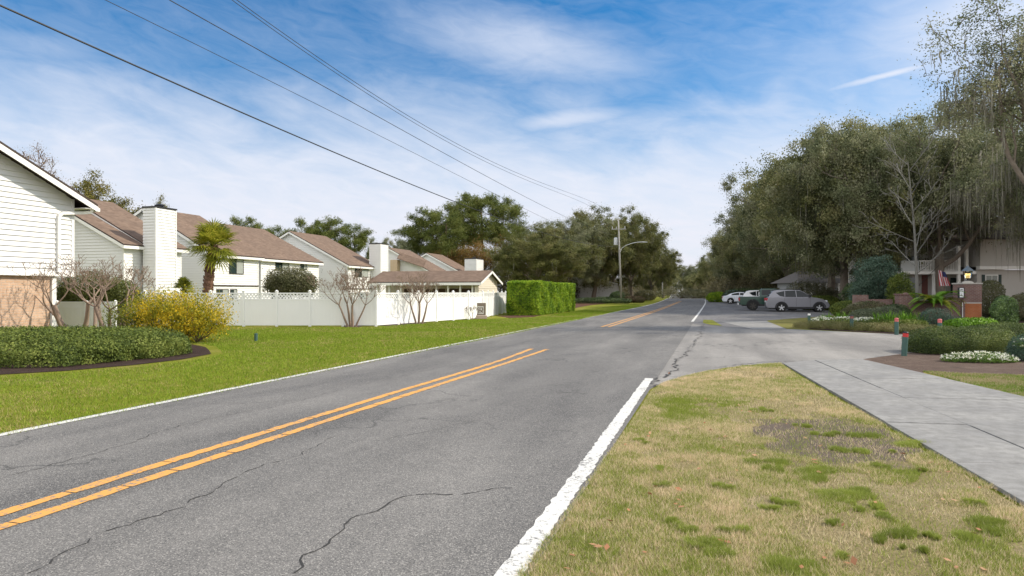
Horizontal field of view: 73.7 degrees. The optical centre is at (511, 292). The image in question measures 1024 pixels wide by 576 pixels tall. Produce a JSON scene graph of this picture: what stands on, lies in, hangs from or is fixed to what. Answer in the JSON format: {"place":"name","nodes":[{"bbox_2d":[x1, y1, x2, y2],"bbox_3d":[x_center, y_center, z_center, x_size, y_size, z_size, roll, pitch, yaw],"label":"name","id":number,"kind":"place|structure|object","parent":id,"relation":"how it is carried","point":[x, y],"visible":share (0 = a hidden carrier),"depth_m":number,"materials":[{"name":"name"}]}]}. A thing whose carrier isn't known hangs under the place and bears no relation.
{"place":"outdoors","nodes":[
{"label":"outdoors","id":0,"kind":"place"},
{"bbox_2d":[0,141,99,328],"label":"house","id":1,"kind":"structure","parent":0,"point":[40,207],"depth_m":26.30,"materials":[{"name":"white wood"}]},
{"bbox_2d":[0,295,706,575],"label":"road","id":2,"kind":"structure","parent":0,"point":[565,397],"depth_m":6.48,"materials":[{"name":"grey asphalt"}]},
{"bbox_2d":[0,349,531,515],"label":"yellow centre line","id":3,"kind":"object","parent":2,"relation":"on","point":[9,510],"visible":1,"depth_m":6.91,"materials":[{"name":"paint"}]},
{"bbox_2d":[0,349,548,529],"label":"yellow centre line","id":4,"kind":"object","parent":2,"relation":"on","point":[42,513],"visible":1,"depth_m":6.46,"materials":[{"name":"paint"}]},
{"bbox_2d":[0,297,669,435],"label":"white edge line","id":5,"kind":"object","parent":2,"relation":"on","point":[66,421],"visible":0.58,"depth_m":10.48,"materials":[{"name":"paint"}]},
{"bbox_2d":[494,378,652,575],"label":"white shoulder line","id":6,"kind":"object","parent":2,"relation":"on","point":[540,529],"visible":1,"depth_m":5.37,"materials":[{"name":"paint"}]},
{"bbox_2d":[0,296,1022,537],"bbox_3d":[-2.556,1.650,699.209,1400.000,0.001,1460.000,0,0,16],"label":"lawn","id":7,"kind":"structure","parent":0,"point":[214,350],"depth_m":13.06,"materials":[{"name":"green plant"}]},
{"bbox_2d":[7,255,129,326],"bbox_3d":[-17.507,0.154,26.404,5.399,3.199,3.856,0,0,0],"label":"crepe myrtle","id":8,"kind":"object","parent":7,"relation":"on","point":[54,312],"visible":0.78,"depth_m":26.27,"materials":[{"name":"brown plant"}]},
{"bbox_2d":[56,300,117,326],"bbox_3d":[-18.727,0.990,30.000,2.718,1.320,0.140,0,0,0],"label":"vinyl fence","id":9,"kind":"object","parent":7,"relation":"on","point":[72,313],"visible":0.44,"depth_m":29.99,"materials":[{"name":"white plastic"}]},
{"bbox_2d":[56,268,143,323],"bbox_3d":[-19.151,0.276,31.477,4.096,2.783,2.146,0,0,0],"label":"evergreen shrub","id":10,"kind":"object","parent":7,"relation":"on","point":[114,293],"visible":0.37,"depth_m":31.05,"materials":[{"name":"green plant"}]},
{"bbox_2d":[56,214,143,298],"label":"townhouse","id":11,"kind":"structure","parent":7,"relation":"on","point":[96,239],"depth_m":45.73,"materials":[{"name":"white"}]},
{"bbox_2d":[64,167,142,213],"bbox_3d":[-37.303,-4.866,62.227,11.710,13.255,9.951,0,0,26],"label":"sparse oak","id":12,"kind":"object","parent":7,"relation":"on","point":[100,190],"visible":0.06,"depth_m":60.46,"materials":[{"name":"green plant"}]},
{"bbox_2d":[0,340,210,373],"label":"hedge mulch bed","id":13,"kind":"object","parent":7,"relation":"on","point":[197,350],"visible":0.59,"depth_m":15.50,"materials":[{"name":"brown soil"}]},
{"bbox_2d":[0,324,191,367],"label":"hedge","id":14,"kind":"object","parent":13,"relation":"on","point":[12,351],"visible":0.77,"depth_m":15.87,"materials":[{"name":"green plant"}]},
{"bbox_2d":[53,255,166,326],"bbox_3d":[-14.510,0.200,24.879,3.528,3.078,3.732,0,0,-15],"label":"crepe myrtle","id":15,"kind":"object","parent":13,"relation":"on","point":[97,308],"visible":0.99,"depth_m":25.00,"materials":[{"name":"brown plant"}]},
{"bbox_2d":[98,294,159,330],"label":"flowering bush","id":16,"kind":"object","parent":13,"relation":"on","point":[120,318],"visible":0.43,"depth_m":22.64,"materials":[{"name":"green plant"}]},
{"bbox_2d":[113,281,244,341],"bbox_3d":[-10.861,0.645,22.751,4.398,2.056,3.489,0,0,0],"label":"flowering bush","id":17,"kind":"object","parent":13,"relation":"on","point":[183,315],"visible":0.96,"depth_m":22.20,"materials":[{"name":"yellow plant"}]},
{"bbox_2d":[85,199,188,297],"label":"townhouse","id":18,"kind":"structure","parent":7,"relation":"on","point":[154,231],"depth_m":46.82,"materials":[{"name":"white"}]},
{"bbox_2d":[133,207,264,298],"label":"townhouse","id":19,"kind":"structure","parent":7,"relation":"on","point":[243,275],"depth_m":57.52,"materials":[{"name":"white"}]},
{"bbox_2d":[184,217,240,298],"bbox_3d":[-15.556,-1.115,35.421,3.174,5.531,3.288,0,0,-29],"label":"fan palm","id":20,"kind":"object","parent":7,"relation":"on","point":[213,234],"visible":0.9,"depth_m":35.14,"materials":[{"name":"green plant"}]},
{"bbox_2d":[118,290,376,325],"bbox_3d":[-12.968,0.765,33.000,12.928,1.770,0.140,0,0,0],"label":"vinyl fence","id":21,"kind":"object","parent":7,"relation":"on","point":[276,311],"visible":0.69,"depth_m":32.99,"materials":[{"name":"white plastic"}]},
{"bbox_2d":[213,222,323,298],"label":"townhouse","id":22,"kind":"structure","parent":7,"relation":"on","point":[274,251],"depth_m":67.38,"materials":[{"name":"white"}]},
{"bbox_2d":[261,265,322,298],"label":"shrub","id":23,"kind":"object","parent":7,"relation":"on","point":[289,280],"visible":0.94,"depth_m":36.49,"materials":[{"name":"green plant"}]},
{"bbox_2d":[282,217,330,234],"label":"pine tree","id":24,"kind":"object","parent":7,"relation":"on","point":[302,222],"visible":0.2,"depth_m":123.57,"materials":[{"name":"green plant"}]},
{"bbox_2d":[305,215,353,251],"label":"pine tree","id":25,"kind":"object","parent":7,"relation":"on","point":[330,233],"visible":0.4,"depth_m":118.90,"materials":[{"name":"green plant"}]},
{"bbox_2d":[279,231,388,298],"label":"townhouse","id":26,"kind":"structure","parent":7,"relation":"on","point":[333,255],"depth_m":78.93,"materials":[{"name":"white"}]},
{"bbox_2d":[337,223,373,258],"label":"pine tree","id":27,"kind":"object","parent":7,"relation":"on","point":[361,238],"visible":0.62,"depth_m":116.69,"materials":[{"name":"green plant"}]},
{"bbox_2d":[384,322,425,325],"bbox_3d":[-5.394,1.639,36.003,1.901,0.001,6.090,0,0,4],"label":"fence mulch bed","id":28,"kind":"object","parent":7,"relation":"on","point":[400,324],"visible":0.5,"depth_m":34.71,"materials":[{"name":"brown soil"}]},
{"bbox_2d":[392,271,443,323],"bbox_3d":[-4.895,0.292,35.322,2.656,2.848,3.033,0,0,0],"label":"crepe myrtle","id":29,"kind":"object","parent":28,"relation":"on","point":[419,286],"visible":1,"depth_m":35.13,"materials":[{"name":"brown plant"}]},
{"bbox_2d":[368,247,445,270],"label":"townhouse","id":30,"kind":"structure","parent":7,"relation":"on","point":[402,260],"depth_m":99.94,"materials":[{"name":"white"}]},
{"bbox_2d":[377,290,483,324],"bbox_3d":[-4.191,0.765,38.098,0.140,1.770,11.184,0,0,25],"label":"vinyl fence","id":31,"kind":"object","parent":7,"relation":"on","point":[395,310],"visible":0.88,"depth_m":37.18,"materials":[{"name":"white plastic"}]},
{"bbox_2d":[401,205,464,253],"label":"pine tree","id":32,"kind":"object","parent":7,"relation":"on","point":[414,231],"visible":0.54,"depth_m":138.33,"materials":[{"name":"green plant"}]},
{"bbox_2d":[368,270,502,298],"bbox_3d":[-6.950,-0.160,62.790,10.865,3.620,6.304,0,0,16],"label":"carport","id":33,"kind":"object","parent":7,"relation":"on","point":[477,281],"visible":0.54,"depth_m":61.37,"materials":[{"name":"beige"}]},
{"bbox_2d":[419,210,468,258],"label":"pine tree","id":34,"kind":"object","parent":7,"relation":"on","point":[455,228],"visible":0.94,"depth_m":130.83,"materials":[{"name":"green plant"}]},
{"bbox_2d":[421,253,483,270],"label":"townhouse","id":35,"kind":"structure","parent":7,"relation":"on","point":[448,264],"depth_m":113.62,"materials":[{"name":"white"}]},
{"bbox_2d":[435,197,488,248],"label":"pine tree","id":36,"kind":"object","parent":7,"relation":"on","point":[473,225],"visible":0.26,"depth_m":143.46,"materials":[{"name":"green plant"}]},
{"bbox_2d":[443,191,521,249],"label":"pine tree","id":37,"kind":"object","parent":7,"relation":"on","point":[491,225],"visible":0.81,"depth_m":139.34,"materials":[{"name":"green plant"}]},
{"bbox_2d":[450,233,514,278],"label":"autumn tree","id":38,"kind":"object","parent":7,"relation":"on","point":[478,253],"visible":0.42,"depth_m":130.72,"materials":[{"name":"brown plant"}]},
{"bbox_2d":[484,291,506,316],"bbox_3d":[-1.178,0.765,49.102,0.140,1.770,12.009,0,0,6],"label":"vinyl fence","id":39,"kind":"object","parent":7,"relation":"on","point":[496,304],"visible":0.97,"depth_m":48.93,"materials":[{"name":"white plastic"}]},
{"bbox_2d":[484,195,528,246],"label":"pine tree","id":40,"kind":"object","parent":7,"relation":"on","point":[512,216],"visible":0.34,"depth_m":145.56,"materials":[{"name":"green plant"}]},
{"bbox_2d":[498,222,533,249],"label":"pine tree","id":41,"kind":"object","parent":7,"relation":"on","point":[516,229],"visible":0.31,"depth_m":133.60,"materials":[{"name":"green plant"}]},
{"bbox_2d":[506,280,575,314],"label":"tall hedge","id":42,"kind":"object","parent":7,"relation":"on","point":[532,297],"visible":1,"depth_m":48.91,"materials":[{"name":"green plant"}]},
{"bbox_2d":[482,221,605,282],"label":"live oak","id":43,"kind":"object","parent":7,"relation":"on","point":[517,261],"visible":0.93,"depth_m":97.33,"materials":[{"name":"green plant"}]},
{"bbox_2d":[501,301,606,317],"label":"tree mulch bed","id":44,"kind":"object","parent":7,"relation":"on","point":[577,304],"visible":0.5,"depth_m":73.45,"materials":[{"name":"brown soil"}]},
{"bbox_2d":[552,202,638,297],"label":"live oak","id":45,"kind":"object","parent":44,"relation":"on","point":[611,255],"visible":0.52,"depth_m":118.39,"materials":[{"name":"green plant"}]},
{"bbox_2d":[575,297,631,303],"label":"bush","id":46,"kind":"object","parent":44,"relation":"on","point":[604,300],"visible":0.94,"depth_m":99.44,"materials":[{"name":"green plant"}]},
{"bbox_2d":[601,204,670,295],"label":"live oak","id":47,"kind":"object","parent":44,"relation":"on","point":[649,235],"visible":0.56,"depth_m":125.44,"materials":[{"name":"green plant"}]},
{"bbox_2d":[521,211,613,288],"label":"live oak","id":48,"kind":"object","parent":7,"relation":"on","point":[579,238],"visible":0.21,"depth_m":115.47,"materials":[{"name":"green plant"}]},
{"bbox_2d":[490,260,677,297],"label":"distant woods","id":49,"kind":"object","parent":7,"relation":"on","point":[503,287],"visible":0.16,"depth_m":127.61,"materials":[{"name":"green plant"}]},
{"bbox_2d":[554,273,619,299],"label":"oak shaded house","id":50,"kind":"structure","parent":7,"relation":"on","point":[600,293],"depth_m":127.98,"materials":[{"name":"white"}]},
{"bbox_2d":[612,219,644,299],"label":"utility pole","id":51,"kind":"object","parent":7,"relation":"on","point":[616,241],"visible":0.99,"depth_m":105.55,"materials":[{"name":"wood"}]},
{"bbox_2d":[0,4,611,246],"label":"power line","id":52,"kind":"object","parent":51,"relation":"attached to","point":[29,18],"visible":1,"depth_m":18.84,"materials":[{"name":"black rubber"}]},
{"bbox_2d":[106,0,610,242],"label":"power line","id":53,"kind":"object","parent":51,"relation":"attached to","point":[301,96],"visible":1,"depth_m":22.27,"materials":[{"name":"black rubber"}]},
{"bbox_2d":[170,0,616,235],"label":"power line","id":54,"kind":"object","parent":51,"relation":"attached to","point":[343,97],"visible":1,"depth_m":24.80,"materials":[{"name":"black rubber"}]},
{"bbox_2d":[625,240,683,299],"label":"live oak","id":55,"kind":"object","parent":7,"relation":"on","point":[663,273],"visible":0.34,"depth_m":147.94,"materials":[{"name":"green plant"}]},
{"bbox_2d":[657,287,709,298],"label":"undergrowth bush","id":56,"kind":"object","parent":7,"relation":"on","point":[695,294],"visible":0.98,"depth_m":174.78,"materials":[{"name":"green plant"}]},
{"bbox_2d":[696,251,721,286],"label":"live oak","id":57,"kind":"object","parent":7,"relation":"on","point":[705,272],"visible":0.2,"depth_m":238.42,"materials":[{"name":"green plant"}]},
{"bbox_2d":[682,268,784,295],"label":"distant woods","id":58,"kind":"object","parent":7,"relation":"on","point":[726,285],"visible":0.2,"depth_m":147.50,"materials":[{"name":"green plant"}]},
{"bbox_2d":[511,362,1023,575],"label":"verge","id":59,"kind":"structure","parent":7,"relation":"attached to","point":[775,427],"depth_m":5.49,"materials":[{"name":"beige plant"}]},
{"bbox_2d":[564,369,1023,571],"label":"fallen leaves","id":60,"kind":"object","parent":59,"relation":"on","point":[853,560],"visible":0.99,"depth_m":4.45,"materials":[{"name":"brown plant"}]},
{"bbox_2d":[864,351,1023,374],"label":"mulch bed","id":61,"kind":"object","parent":7,"relation":"on","point":[917,362],"visible":0.47,"depth_m":15.48,"materials":[{"name":"brown soil"}]},
{"bbox_2d":[901,325,1016,354],"bbox_3d":[12.218,1.288,18.615,2.910,0.781,2.081,0,0,0],"label":"boxwood","id":62,"kind":"object","parent":61,"relation":"on","point":[942,339],"visible":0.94,"depth_m":18.04,"materials":[{"name":"green plant"}]},
{"bbox_2d":[939,350,1020,362],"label":"flower clump","id":63,"kind":"object","parent":61,"relation":"on","point":[984,357],"visible":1,"depth_m":15.88,"materials":[{"name":"white plant"}]},
{"bbox_2d":[969,321,1023,344],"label":"boxwood","id":64,"kind":"object","parent":61,"relation":"on","point":[1015,328],"visible":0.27,"depth_m":19.99,"materials":[{"name":"green plant"}]},
{"bbox_2d":[1004,334,1023,360],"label":"grey green shrub","id":65,"kind":"object","parent":61,"relation":"on","point":[1017,351],"visible":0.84,"depth_m":16.34,"materials":[{"name":"green plant"}]},
{"bbox_2d":[0,0,1023,289],"label":"sky","id":66,"kind":"structure","parent":0,"point":[645,104],"materials":[{"name":"blue"}]},
{"bbox_2d":[693,299,834,328],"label":"parking lot","id":67,"kind":"structure","parent":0,"point":[721,313],"depth_m":50.36,"materials":[{"name":"grey asphalt"}]},
{"bbox_2d":[700,225,783,281],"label":"live oak","id":68,"kind":"object","parent":67,"relation":"on","point":[729,273],"visible":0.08,"depth_m":148.29,"materials":[{"name":"green plant"}]},
{"bbox_2d":[713,203,785,287],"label":"live oak","id":69,"kind":"object","parent":67,"relation":"on","point":[726,221],"visible":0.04,"depth_m":127.22,"materials":[{"name":"green plant"}]},
{"bbox_2d":[725,321,785,328],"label":"crossing walk","id":70,"kind":"structure","parent":67,"relation":"on","point":[758,324],"depth_m":34.61,"materials":[{"name":"concrete"}]},
{"bbox_2d":[707,182,822,282],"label":"live oak","id":71,"kind":"object","parent":67,"relation":"on","point":[731,245],"visible":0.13,"depth_m":108.28,"materials":[{"name":"green plant"}]},
{"bbox_2d":[737,288,796,310],"bbox_3d":[23.358,0.655,61.697,5.706,1.990,2.300,0,0,16],"label":"pickup truck","id":72,"kind":"object","parent":67,"relation":"on","point":[752,303],"visible":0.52,"depth_m":61.16,"materials":[{"name":"teal paint"}]},
{"bbox_2d":[718,169,824,280],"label":"live oak","id":73,"kind":"object","parent":67,"relation":"on","point":[763,266],"visible":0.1,"depth_m":96.32,"materials":[{"name":"green plant"}]},
{"bbox_2d":[764,289,829,311],"bbox_3d":[23.864,0.686,57.375,4.946,1.927,2.300,0,0,16],"label":"parked suv","id":74,"kind":"object","parent":67,"relation":"on","point":[780,300],"visible":0.98,"depth_m":56.59,"materials":[{"name":"silver metal"}]},
{"bbox_2d":[750,133,844,295],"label":"live oak","id":75,"kind":"object","parent":67,"relation":"on","point":[794,258],"visible":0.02,"depth_m":76.52,"materials":[{"name":"green plant"}]},
{"bbox_2d":[770,271,839,297],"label":"house","id":76,"kind":"structure","parent":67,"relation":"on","point":[783,283],"depth_m":85.99,"materials":[{"name":"grey"}]},
{"bbox_2d":[786,280,839,298],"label":"undergrowth bush","id":77,"kind":"object","parent":67,"relation":"on","point":[821,291],"visible":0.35,"depth_m":73.57,"materials":[{"name":"green plant"}]},
{"bbox_2d":[768,315,834,328],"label":"island lawn","id":78,"kind":"structure","parent":0,"point":[786,323],"depth_m":36.96,"materials":[{"name":"green plant"}]},
{"bbox_2d":[632,406,1019,575],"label":"grass","id":79,"kind":"structure","parent":0,"point":[988,523],"depth_m":4.90,"materials":[{"name":"green plant"}]},
{"bbox_2d":[651,324,1005,387],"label":"side street","id":80,"kind":"structure","parent":0,"point":[715,347],"depth_m":20.32,"materials":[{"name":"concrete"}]},
{"bbox_2d":[782,359,1023,504],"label":"sidewalk","id":81,"kind":"structure","parent":0,"point":[976,430],"depth_m":9.30,"materials":[{"name":"concrete"}]},
{"bbox_2d":[952,281,982,317],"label":"brick pillar","id":82,"kind":"structure","parent":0,"point":[972,307],"depth_m":38.48,"materials":[{"name":"brick"}]},
{"bbox_2d":[923,370,1023,396],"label":"side lawn","id":83,"kind":"structure","parent":0,"point":[976,381],"depth_m":12.77,"materials":[{"name":"green plant"}]},
{"label":"leaf litter ground","id":84,"kind":"structure","parent":0,"visible":0},
{"bbox_2d":[733,100,964,298],"bbox_3d":[30.024,-7.373,62.798,20.141,18.406,16.793,0,0,44],"label":"live oak","id":85,"kind":"object","parent":84,"relation":"on","point":[888,221],"visible":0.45,"depth_m":59.67,"materials":[{"name":"green plant"}]},
{"bbox_2d":[750,113,992,285],"bbox_3d":[30.829,-7.060,59.425,19.167,17.864,15.859,0,0,15],"label":"live oak","id":86,"kind":"object","parent":84,"relation":"on","point":[870,190],"visible":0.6,"depth_m":56.71,"materials":[{"name":"green plant"}]},
{"bbox_2d":[805,84,1023,298],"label":"live oak","id":87,"kind":"object","parent":84,"relation":"on","point":[912,150],"visible":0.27,"depth_m":55.50,"materials":[{"name":"green plant"}]},
{"bbox_2d":[810,316,1023,336],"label":"flower bed","id":88,"kind":"object","parent":84,"relation":"on","point":[891,332],"visible":0.14,"depth_m":29.19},
{"bbox_2d":[792,320,934,333],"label":"border hedge","id":89,"kind":"object","parent":88,"relation":"on","point":[844,325],"visible":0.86,"depth_m":29.15,"materials":[{"name":"green plant"}]},
{"bbox_2d":[840,300,886,316],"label":"grey shrub","id":90,"kind":"object","parent":88,"relation":"on","point":[854,306],"visible":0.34,"depth_m":37.80,"materials":[{"name":"green plant"}]},
{"bbox_2d":[820,318,928,326],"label":"plant","id":91,"kind":"object","parent":88,"relation":"on","point":[907,321],"visible":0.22,"depth_m":30.66,"materials":[{"name":"green plant"}]},
{"bbox_2d":[848,306,901,320],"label":"grey shrub","id":92,"kind":"object","parent":88,"relation":"on","point":[868,312],"visible":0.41,"depth_m":35.35,"materials":[{"name":"green plant"}]},
{"bbox_2d":[845,254,907,300],"bbox_3d":[25.684,-0.517,48.006,4.247,4.378,2.828,0,0,0],"label":"mixed shrub","id":93,"kind":"object","parent":88,"relation":"on","point":[873,287],"visible":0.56,"depth_m":47.61,"materials":[{"name":"green plant"}]},
{"bbox_2d":[867,310,930,322],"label":"lily clump","id":94,"kind":"object","parent":88,"relation":"on","point":[889,317],"visible":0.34,"depth_m":32.59,"materials":[{"name":"green plant"}]},
{"bbox_2d":[884,272,915,302],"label":"tall shrub","id":95,"kind":"object","parent":88,"relation":"on","point":[896,281],"visible":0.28,"depth_m":45.80,"materials":[{"name":"green plant"}]},
{"bbox_2d":[852,293,961,318],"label":"brick wall","id":96,"kind":"structure","parent":88,"relation":"on","point":[905,299],"depth_m":38.60,"materials":[{"name":"brown brick"}]},
{"bbox_2d":[854,127,962,298],"bbox_3d":[23.490,-4.022,40.572,5.826,11.564,5.295,0,0,0],"label":"bare white tree","id":97,"kind":"object","parent":88,"relation":"on","point":[915,252],"visible":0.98,"depth_m":40.81,"materials":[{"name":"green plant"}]},
{"bbox_2d":[908,290,966,318],"bbox_3d":[23.679,0.767,38.204,3.058,1.766,3.151,0,0,-43],"label":"sago palm","id":98,"kind":"object","parent":88,"relation":"on","point":[935,299],"visible":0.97,"depth_m":37.93,"materials":[{"name":"green plant"}]},
{"bbox_2d":[918,307,962,326],"bbox_3d":[20.084,1.175,31.967,2.082,0.985,1.408,0,0,0],"label":"juniper","id":99,"kind":"object","parent":88,"relation":"on","point":[941,315],"visible":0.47,"depth_m":31.77,"materials":[{"name":"green plant"}]},
{"bbox_2d":[897,0,1023,183],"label":"live oak","id":100,"kind":"object","parent":88,"relation":"on","point":[1000,103],"visible":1,"depth_m":31.90,"materials":[{"name":"green plant"}]},
{"bbox_2d":[942,317,997,328],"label":"ground ivy","id":101,"kind":"object","parent":88,"relation":"on","point":[964,321],"visible":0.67,"depth_m":30.72,"materials":[{"name":"green plant"}]},
{"bbox_2d":[982,279,1005,317],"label":"clipped bush","id":102,"kind":"object","parent":88,"relation":"on","point":[991,286],"visible":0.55,"depth_m":39.73,"materials":[{"name":"green plant"}]},
{"bbox_2d":[989,295,1018,323],"bbox_3d":[23.805,0.890,33.046,1.269,1.557,1.147,0,0,0],"label":"camellia","id":103,"kind":"object","parent":88,"relation":"on","point":[1002,311],"visible":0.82,"depth_m":32.72,"materials":[{"name":"green plant"}]},
{"bbox_2d":[848,219,1023,311],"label":"porch townhouse","id":104,"kind":"structure","parent":84,"relation":"on","point":[989,265],"depth_m":58.00,"materials":[{"name":"beige paint"}]},
{"bbox_2d":[925,91,1023,271],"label":"live oak","id":105,"kind":"object","parent":84,"relation":"on","point":[958,146],"visible":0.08,"depth_m":56.08,"materials":[{"name":"green plant"}]},
{"bbox_2d":[937,66,1023,266],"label":"live oak","id":106,"kind":"object","parent":84,"relation":"on","point":[1000,180],"visible":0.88,"depth_m":44.19,"materials":[{"name":"green plant"}]},
{"label":"myrtle mulch bed","id":107,"kind":"structure","parent":0,"visible":0},
{"bbox_2d":[304,266,385,326],"bbox_3d":[-7.714,0.234,32.284,3.128,2.963,2.993,0,0,23],"label":"crepe myrtle","id":108,"kind":"object","parent":107,"relation":"on","point":[348,288],"visible":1,"depth_m":32.36,"materials":[{"name":"brown plant"}]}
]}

